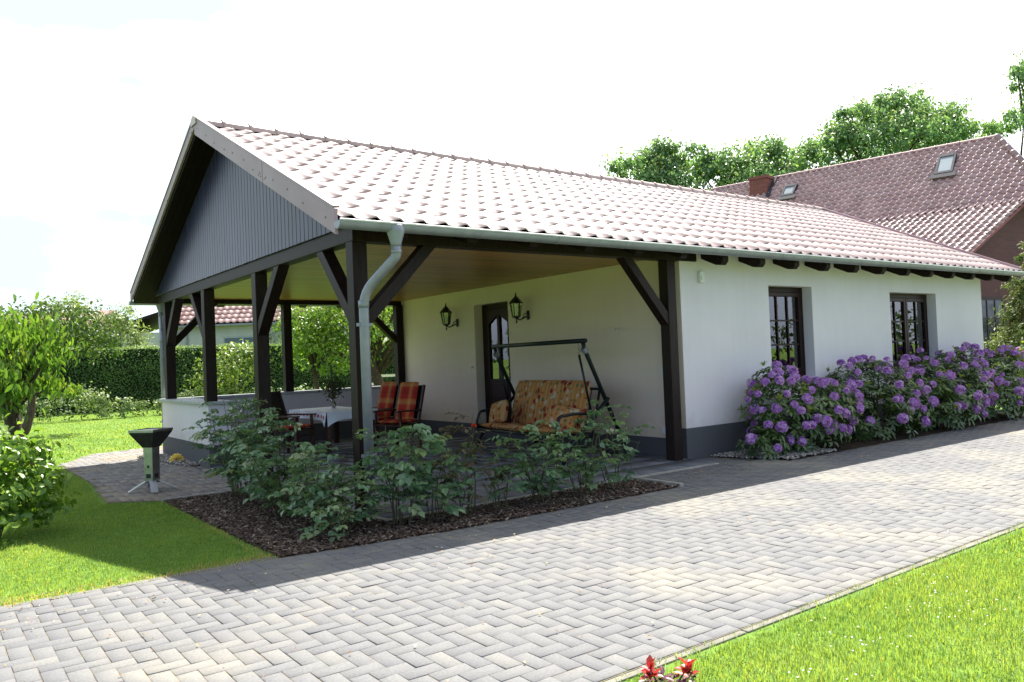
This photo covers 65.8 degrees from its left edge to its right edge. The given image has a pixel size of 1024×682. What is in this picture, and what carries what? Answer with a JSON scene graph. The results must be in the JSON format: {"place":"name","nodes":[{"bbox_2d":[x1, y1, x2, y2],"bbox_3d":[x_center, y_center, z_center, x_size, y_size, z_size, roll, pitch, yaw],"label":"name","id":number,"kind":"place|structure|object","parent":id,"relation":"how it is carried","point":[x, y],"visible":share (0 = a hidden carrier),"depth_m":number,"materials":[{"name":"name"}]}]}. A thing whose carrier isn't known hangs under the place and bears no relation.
{"place":"outdoors","nodes":[
{"label":"outdoors","id":0,"kind":"place"},
{"bbox_2d":[1,302,124,346],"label":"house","id":1,"kind":"structure","parent":0,"point":[105,312],"depth_m":52.64,"materials":[{"name":"tile"}]},
{"bbox_2d":[0,410,162,467],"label":"grass","id":2,"kind":"structure","parent":0,"point":[93,434],"depth_m":19.46,"materials":[{"name":"green plant"}]},
{"bbox_2d":[0,466,259,602],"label":"grass","id":3,"kind":"structure","parent":0,"point":[57,541],"depth_m":6.49,"materials":[{"name":"green plant"}]},
{"bbox_2d":[58,446,251,502],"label":"path","id":4,"kind":"structure","parent":0,"point":[130,478],"depth_m":10.57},
{"bbox_2d":[128,427,176,492],"bbox_3d":[-4.260,1.399,9.364,0.424,0.724,0.424,-3,-1,15],"label":"column grill","id":5,"kind":"object","parent":4,"relation":"on","point":[149,441],"depth_m":9.30,"materials":[{"name":"silver metal"}]},
{"bbox_2d":[137,452,199,465],"bbox_3d":[-5.388,1.859,12.370,0.479,0.054,2.121,-1,-2,-37],"label":"gravel patch","id":6,"kind":"object","parent":4,"relation":"on","point":[164,457],"visible":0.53,"depth_m":12.11,"materials":[{"name":"grey gravel"}]},
{"bbox_2d":[0,417,1023,681],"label":"driveway","id":7,"kind":"structure","parent":0,"point":[782,545],"depth_m":4.93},
{"bbox_2d":[0,394,1023,681],"bbox_3d":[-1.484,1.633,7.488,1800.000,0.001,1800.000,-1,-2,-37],"label":"ground","id":8,"kind":"structure","parent":0,"point":[256,550],"depth_m":5.24,"materials":[{"name":"green plant"}]},
{"bbox_2d":[0,398,56,423],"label":"perennial clump","id":9,"kind":"object","parent":8,"relation":"on","point":[23,411],"visible":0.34,"depth_m":24.48,"materials":[{"name":"green plant"}]},
{"bbox_2d":[0,408,81,544],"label":"leafy shrub","id":10,"kind":"object","parent":8,"relation":"on","point":[18,487],"visible":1,"depth_m":7.00,"materials":[{"name":"green plant"}]},
{"bbox_2d":[0,291,87,466],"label":"cherry tree","id":11,"kind":"object","parent":8,"relation":"on","point":[15,373],"visible":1,"depth_m":12.52,"materials":[{"name":"green plant"}]},
{"bbox_2d":[0,291,139,434],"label":"apple tree","id":12,"kind":"object","parent":8,"relation":"on","point":[86,335],"visible":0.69,"depth_m":19.77,"materials":[{"name":"green plant"}]},
{"bbox_2d":[41,289,102,350],"bbox_3d":[-20.614,0.326,36.971,4.438,5.509,4.429,-1,-2,-37],"label":"feathery tree","id":13,"kind":"object","parent":8,"relation":"on","point":[69,300],"visible":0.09,"depth_m":36.84,"materials":[{"name":"green plant"}]},
{"bbox_2d":[36,381,110,420],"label":"perennial clump","id":14,"kind":"object","parent":8,"relation":"on","point":[86,400],"visible":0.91,"depth_m":24.84,"materials":[{"name":"green plant"}]},
{"bbox_2d":[94,397,139,418],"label":"perennial clump","id":15,"kind":"object","parent":8,"relation":"on","point":[103,411],"visible":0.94,"depth_m":25.16,"materials":[{"name":"green plant"}]},
{"bbox_2d":[82,302,156,349],"bbox_3d":[-18.271,0.599,36.800,3.587,4.830,3.338,-1,-2,-37],"label":"feathery tree","id":16,"kind":"object","parent":8,"relation":"on","point":[136,335],"visible":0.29,"depth_m":36.72,"materials":[{"name":"green plant"}]},
{"bbox_2d":[108,312,159,348],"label":"garage","id":17,"kind":"structure","parent":8,"relation":"on","point":[151,321],"depth_m":45.43,"materials":[{"name":"white paint"}]},
{"bbox_2d":[0,551,283,607],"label":"grass","id":18,"kind":"structure","parent":8,"relation":"on","point":[53,594],"depth_m":5.35,"materials":[{"name":"green plant"}]},
{"bbox_2d":[129,398,161,416],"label":"perennial clump","id":19,"kind":"object","parent":8,"relation":"on","point":[156,405],"visible":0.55,"depth_m":25.84,"materials":[{"name":"green plant"}]},
{"bbox_2d":[157,388,203,412],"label":"perennial clump","id":20,"kind":"object","parent":8,"relation":"on","point":[186,393],"visible":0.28,"depth_m":25.91,"materials":[{"name":"green plant"}]},
{"bbox_2d":[2,339,394,418],"bbox_3d":[-12.499,1.360,32.314,24.151,2.678,1.543,-1,-2,-37],"label":"clipped hedge","id":21,"kind":"object","parent":8,"relation":"on","point":[134,372],"visible":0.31,"depth_m":30.67,"materials":[{"name":"green plant"}]},
{"bbox_2d":[160,502,277,558],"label":"grass","id":22,"kind":"structure","parent":8,"relation":"on","point":[224,532],"depth_m":6.71,"materials":[{"name":"green plant"}]},
{"bbox_2d":[183,335,274,395],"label":"loose shrub","id":23,"kind":"object","parent":8,"relation":"on","point":[234,357],"visible":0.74,"depth_m":26.29,"materials":[{"name":"green plant"}]},
{"bbox_2d":[241,387,282,393],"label":"perennial clump","id":24,"kind":"object","parent":8,"relation":"on","point":[254,390],"visible":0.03,"depth_m":26.38,"materials":[{"name":"green plant"}]},
{"bbox_2d":[177,306,392,347],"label":"neighbour house","id":25,"kind":"structure","parent":8,"relation":"on","point":[234,324],"depth_m":45.78,"materials":[{"name":"white tile"}]},
{"bbox_2d":[223,335,252,345],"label":"window","id":26,"kind":"structure","parent":25,"relation":"in","point":[228,339],"depth_m":45.75,"materials":[{"name":"glass"}]},
{"bbox_2d":[249,306,346,344],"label":"feathery tree","id":27,"kind":"object","parent":8,"relation":"on","point":[270,338],"visible":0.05,"depth_m":45.56,"materials":[{"name":"green plant"}]},
{"bbox_2d":[270,306,348,389],"bbox_3d":[-5.030,0.459,20.364,2.570,3.278,2.407,-2,-1,-13],"label":"young tree","id":28,"kind":"object","parent":8,"relation":"on","point":[311,361],"visible":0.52,"depth_m":20.12,"materials":[{"name":"green plant"}]},
{"bbox_2d":[294,383,325,390],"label":"perennial clump","id":29,"kind":"object","parent":8,"relation":"on","point":[299,389],"visible":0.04,"depth_m":27.59,"materials":[{"name":"green plant"}]},
{"bbox_2d":[272,307,394,385],"bbox_3d":[-3.742,-0.020,20.310,5.135,4.116,3.310,-2,-1,-21],"label":"fruit tree","id":30,"kind":"object","parent":8,"relation":"on","point":[376,346],"visible":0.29,"depth_m":19.87,"materials":[{"name":"green plant"}]},
{"bbox_2d":[371,374,394,384],"bbox_3d":[-3.489,1.477,22.028,1.400,1.100,0.540,-2,-1,0],"label":"garden bench","id":31,"kind":"object","parent":8,"relation":"on","point":[388,375],"visible":0.03,"depth_m":22.23,"materials":[{"name":"white plastic"}]},
{"bbox_2d":[165,479,678,556],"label":"bark mulch","id":32,"kind":"object","parent":8,"relation":"on","point":[261,518],"visible":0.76,"depth_m":7.11,"materials":[{"name":"brown wood"}]},
{"bbox_2d":[169,398,283,497],"bbox_3d":[-3.000,1.151,8.505,1.112,1.110,1.102,-1,-2,-37],"label":"rose bush","id":33,"kind":"object","parent":32,"relation":"on","point":[202,434],"visible":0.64,"depth_m":8.47,"materials":[{"name":"green plant"}]},
{"bbox_2d":[220,413,321,505],"bbox_3d":[-2.457,1.205,8.034,1.017,0.941,1.028,-3,-1,15],"label":"rose bush","id":34,"kind":"object","parent":32,"relation":"on","point":[273,440],"visible":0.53,"depth_m":7.87,"materials":[{"name":"green plant"}]},
{"bbox_2d":[219,441,339,518],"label":"rose bush","id":35,"kind":"object","parent":32,"relation":"on","point":[264,478],"visible":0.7,"depth_m":7.23,"materials":[{"name":"green plant"}]},
{"bbox_2d":[268,442,371,528],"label":"rose bush","id":36,"kind":"object","parent":32,"relation":"on","point":[314,490],"visible":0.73,"depth_m":6.78,"materials":[{"name":"green plant"}]},
{"bbox_2d":[291,467,397,542],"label":"rose bush","id":37,"kind":"object","parent":32,"relation":"on","point":[342,519],"visible":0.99,"depth_m":6.43,"materials":[{"name":"green plant"}]},
{"bbox_2d":[350,423,451,524],"bbox_3d":[-0.948,1.142,6.777,0.870,0.887,0.816,-2,-1,7],"label":"rose bush","id":38,"kind":"object","parent":32,"relation":"on","point":[413,489],"visible":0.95,"depth_m":6.74,"materials":[{"name":"green plant"}]},
{"bbox_2d":[389,433,474,521],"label":"rose bush","id":39,"kind":"object","parent":32,"relation":"on","point":[452,509],"visible":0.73,"depth_m":6.83,"materials":[{"name":"green plant"}]},
{"bbox_2d":[420,412,510,515],"bbox_3d":[-0.459,1.103,7.181,0.746,0.942,0.801,-3,-1,18],"label":"rose bush","id":40,"kind":"object","parent":32,"relation":"on","point":[465,451],"visible":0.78,"depth_m":7.12,"materials":[{"name":"green plant"}]},
{"bbox_2d":[456,424,538,511],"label":"rose bush","id":41,"kind":"object","parent":32,"relation":"on","point":[501,469],"visible":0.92,"depth_m":7.29,"materials":[{"name":"green plant"}]},
{"bbox_2d":[485,424,583,503],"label":"rose bush","id":42,"kind":"object","parent":32,"relation":"on","point":[535,479],"visible":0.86,"depth_m":7.47,"materials":[{"name":"green plant"}]},
{"bbox_2d":[535,418,626,496],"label":"rose bush","id":43,"kind":"object","parent":32,"relation":"on","point":[587,475],"visible":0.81,"depth_m":7.81,"materials":[{"name":"green plant"}]},
{"bbox_2d":[568,399,654,489],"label":"rose bush","id":44,"kind":"object","parent":32,"relation":"on","point":[593,424],"visible":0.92,"depth_m":8.10,"materials":[{"name":"green plant"}]},
{"bbox_2d":[161,476,683,501],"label":"bed kerb","id":45,"kind":"structure","parent":8,"relation":"on","point":[644,479],"depth_m":8.61,"materials":[{"name":"concrete"}]},
{"bbox_2d":[210,462,718,522],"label":"porch floor","id":46,"kind":"structure","parent":8,"relation":"on","point":[528,495],"depth_m":7.97,"materials":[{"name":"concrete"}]},
{"bbox_2d":[214,431,714,517],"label":"porch slabs","id":47,"kind":"structure","parent":46,"relation":"on","point":[642,464],"depth_m":10.05,"materials":[{"name":"grey stone"}]},
{"bbox_2d":[271,390,316,452],"bbox_3d":[-3.494,1.280,12.396,0.661,1.006,0.600,-3,-1,13],"label":"garden chair","id":48,"kind":"object","parent":47,"relation":"on","point":[277,401],"visible":0.45,"depth_m":12.54,"materials":[{"name":"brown wood"}]},
{"bbox_2d":[294,410,374,452],"bbox_3d":[-3.001,1.465,13.267,0.860,0.635,1.560,-1,-2,-37],"label":"garden table","id":49,"kind":"object","parent":47,"relation":"on","point":[329,434],"visible":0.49,"depth_m":12.93,"materials":[{"name":"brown wood"}]},
{"bbox_2d":[289,406,377,426],"bbox_3d":[-3.009,1.256,13.271,0.980,0.228,1.680,-1,-2,-37],"label":"tablecloth","id":50,"kind":"object","parent":49,"relation":"on","point":[334,415],"visible":0.74,"depth_m":12.68,"materials":[{"name":"white fabric"}]},
{"bbox_2d":[373,382,400,444],"bbox_3d":[-2.249,1.227,13.338,0.600,1.054,0.661,-3,-2,43],"label":"garden chair","id":51,"kind":"object","parent":47,"relation":"on","point":[387,397],"visible":0.46,"depth_m":13.40,"materials":[{"name":"red fabric"}]},
{"bbox_2d":[373,382,425,448],"bbox_3d":[-1.796,1.194,12.660,0.600,1.054,0.661,-3,-2,37],"label":"garden chair","id":52,"kind":"object","parent":47,"relation":"on","point":[409,402],"visible":0.89,"depth_m":12.70,"materials":[{"name":"red fabric"}]},
{"bbox_2d":[473,338,630,465],"bbox_3d":[0.475,0.808,11.227,1.168,1.602,2.316,-2,-1,-33],"label":"garden swing","id":53,"kind":"object","parent":47,"relation":"on","point":[534,401],"visible":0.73,"depth_m":11.05,"materials":[{"name":"metal"}]},
{"bbox_2d":[489,399,508,422],"bbox_3d":[-0.195,1.048,11.617,0.170,0.330,0.540,13,-16,-20],"label":"pillow","id":54,"kind":"object","parent":53,"relation":"on","point":[498,412],"visible":0.95,"depth_m":11.43,"materials":[{"name":"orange fabric"}]},
{"bbox_2d":[544,404,581,429],"bbox_3d":[0.673,1.014,10.515,0.460,0.340,0.170,9,-33,39],"label":"pillow","id":55,"kind":"object","parent":53,"relation":"on","point":[556,411],"visible":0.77,"depth_m":10.45,"materials":[{"name":"orange fabric"}]},
{"bbox_2d":[128,116,1023,513],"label":"garden house","id":56,"kind":"structure","parent":8,"relation":"on","point":[264,222],"depth_m":11.18,"materials":[{"name":"white paint"}]},
{"bbox_2d":[440,303,457,329],"bbox_3d":[-1.129,-0.441,14.309,0.346,0.493,0.225,-1,-2,-37],"label":"wall lantern","id":57,"kind":"object","parent":56,"relation":"attached to","point":[445,309],"depth_m":14.25,"materials":[{"name":"black metal"}]},
{"bbox_2d":[482,302,511,422],"bbox_3d":[-0.198,0.430,13.653,0.164,2.165,1.010,-1,-2,-37],"label":"door","id":58,"kind":"structure","parent":56,"relation":"in","point":[495,325],"depth_m":13.78,"materials":[{"name":"brown glass"}]},
{"bbox_2d":[509,292,529,322],"bbox_3d":[0.124,-0.527,12.626,0.346,0.493,0.225,-1,-2,-37],"label":"wall lantern","id":59,"kind":"object","parent":56,"relation":"attached to","point":[512,302],"depth_m":12.57,"materials":[{"name":"black metal"}]},
{"bbox_2d":[698,272,704,282],"bbox_3d":[2.485,-0.837,10.384,0.085,0.140,0.057,-1,-2,-37],"label":"outdoor sensor","id":60,"kind":"object","parent":56,"relation":"attached to","point":[701,278],"visible":1,"depth_m":10.36,"materials":[{"name":"white plastic"}]},
{"bbox_2d":[768,287,819,377],"bbox_3d":[4.048,-0.112,11.666,1.130,1.380,0.280,-1,-2,-37],"label":"window","id":61,"kind":"structure","parent":56,"relation":"in","point":[785,303],"depth_m":11.80,"materials":[{"name":"brown glass"}]},
{"bbox_2d":[889,293,929,371],"bbox_3d":[6.939,-0.162,13.819,1.660,1.340,0.280,-1,-2,-37],"label":"window","id":62,"kind":"structure","parent":56,"relation":"in","point":[909,320],"depth_m":13.93,"materials":[{"name":"brown glass"}]},
{"bbox_2d":[598,129,725,190],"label":"chestnut tree","id":63,"kind":"object","parent":8,"relation":"on","point":[646,164],"visible":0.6,"depth_m":44.09,"materials":[{"name":"green plant"}]},
{"bbox_2d":[639,655,698,681],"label":"flowers","id":64,"kind":"object","parent":8,"relation":"on","point":[649,671],"visible":1,"depth_m":3.30,"materials":[{"name":"red plant"}]},
{"bbox_2d":[690,127,827,190],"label":"chestnut tree","id":65,"kind":"object","parent":8,"relation":"on","point":[745,165],"visible":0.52,"depth_m":43.82,"materials":[{"name":"green plant"}]},
{"bbox_2d":[606,524,1023,681],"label":"lawn kerb","id":66,"kind":"structure","parent":8,"relation":"on","point":[672,659],"depth_m":4.17,"materials":[{"name":"grey concrete"}]},
{"bbox_2d":[788,81,1005,169],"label":"chestnut tree","id":67,"kind":"object","parent":8,"relation":"on","point":[923,127],"visible":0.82,"depth_m":43.59,"materials":[{"name":"green plant"}]},
{"bbox_2d":[984,241,1023,374],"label":"conifer","id":68,"kind":"object","parent":8,"relation":"on","point":[1013,317],"visible":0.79,"depth_m":17.98,"materials":[{"name":"green plant"}]},
{"bbox_2d":[988,48,1023,155],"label":"chestnut tree","id":69,"kind":"object","parent":8,"relation":"on","point":[1012,113],"visible":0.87,"depth_m":45.48,"materials":[{"name":"green plant"}]},
{"bbox_2d":[0,0,1023,332],"label":"sky","id":70,"kind":"structure","parent":0,"point":[99,99],"materials":[{"name":"white"}]},
{"bbox_2d":[605,522,1023,681],"bbox_3d":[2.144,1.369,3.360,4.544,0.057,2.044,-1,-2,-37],"label":"grass","id":71,"kind":"structure","parent":0,"point":[958,582],"depth_m":3.80,"materials":[{"name":"green plant"}]},
{"bbox_2d":[789,574,1019,676],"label":"lawn flowers","id":72,"kind":"object","parent":71,"relation":"on","point":[880,637],"visible":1,"depth_m":3.84,"materials":[{"name":"plant"}]},
{"bbox_2d":[710,134,1023,369],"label":"brick house","id":73,"kind":"structure","parent":0,"point":[967,195],"depth_m":25.57,"materials":[{"name":"brown tile"}]},
{"bbox_2d":[981,297,1006,355],"bbox_3d":[13.638,-0.330,22.521,1.450,1.850,0.057,-2,-1,-30],"label":"window","id":74,"kind":"structure","parent":73,"relation":"in","point":[988,303],"depth_m":22.52,"materials":[{"name":"grey glass"}]},
{"bbox_2d":[715,408,1023,459],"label":"flower bed","id":75,"kind":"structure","parent":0,"point":[902,434],"depth_m":11.81,"materials":[{"name":"brown soil"}]},
{"bbox_2d":[710,447,836,459],"bbox_3d":[3.435,1.465,10.398,1.407,0.062,0.976,-1,-2,-37],"label":"gravel strip","id":76,"kind":"object","parent":75,"relation":"on","point":[742,454],"visible":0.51,"depth_m":10.22,"materials":[{"name":"grey gravel"}]},
{"bbox_2d":[736,361,863,460],"bbox_3d":[3.814,0.888,10.657,2.358,1.294,1.360,-1,-2,-37],"label":"rhododendron","id":77,"kind":"object","parent":75,"relation":"on","point":[829,424],"visible":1,"depth_m":10.23,"materials":[{"name":"purple plant"}]},
{"bbox_2d":[823,354,938,440],"bbox_3d":[5.366,0.850,11.830,2.154,1.306,1.464,-1,-2,-37],"label":"rhododendron","id":78,"kind":"object","parent":75,"relation":"on","point":[908,410],"visible":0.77,"depth_m":11.64,"materials":[{"name":"purple plant"}]},
{"bbox_2d":[875,345,994,431],"bbox_3d":[6.870,0.768,12.836,2.264,1.364,1.601,-1,-2,-37],"label":"rhododendron","id":79,"kind":"object","parent":75,"relation":"on","point":[956,405],"visible":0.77,"depth_m":12.43,"materials":[{"name":"purple plant"}]},
{"bbox_2d":[940,342,1023,422],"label":"rhododendron","id":80,"kind":"object","parent":75,"relation":"on","point":[1001,379],"visible":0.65,"depth_m":13.43,"materials":[{"name":"green plant"}]},
{"bbox_2d":[976,340,1023,413],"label":"rhododendron","id":81,"kind":"object","parent":75,"relation":"on","point":[1019,349],"visible":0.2,"depth_m":14.75,"materials":[{"name":"green plant"}]},
{"bbox_2d":[967,528,1023,557],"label":"grass","id":82,"kind":"structure","parent":0,"point":[1011,545],"depth_m":5.31,"materials":[{"name":"green plant"}]},
{"bbox_3d":[-3.032,1.063,13.464,0.120,0.165,0.120,-1,-2,-37],"label":"glass vase","id":83,"kind":"object","parent":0,"visible":0},
{"bbox_2d":[317,365,346,406],"bbox_3d":[-3.064,0.767,13.472,0.454,0.722,0.492,-2,-1,8],"label":"bouquet","id":84,"kind":"object","parent":83,"relation":"in","point":[332,395],"visible":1,"depth_m":13.45,"materials":[{"name":"green plant"}]}
]}

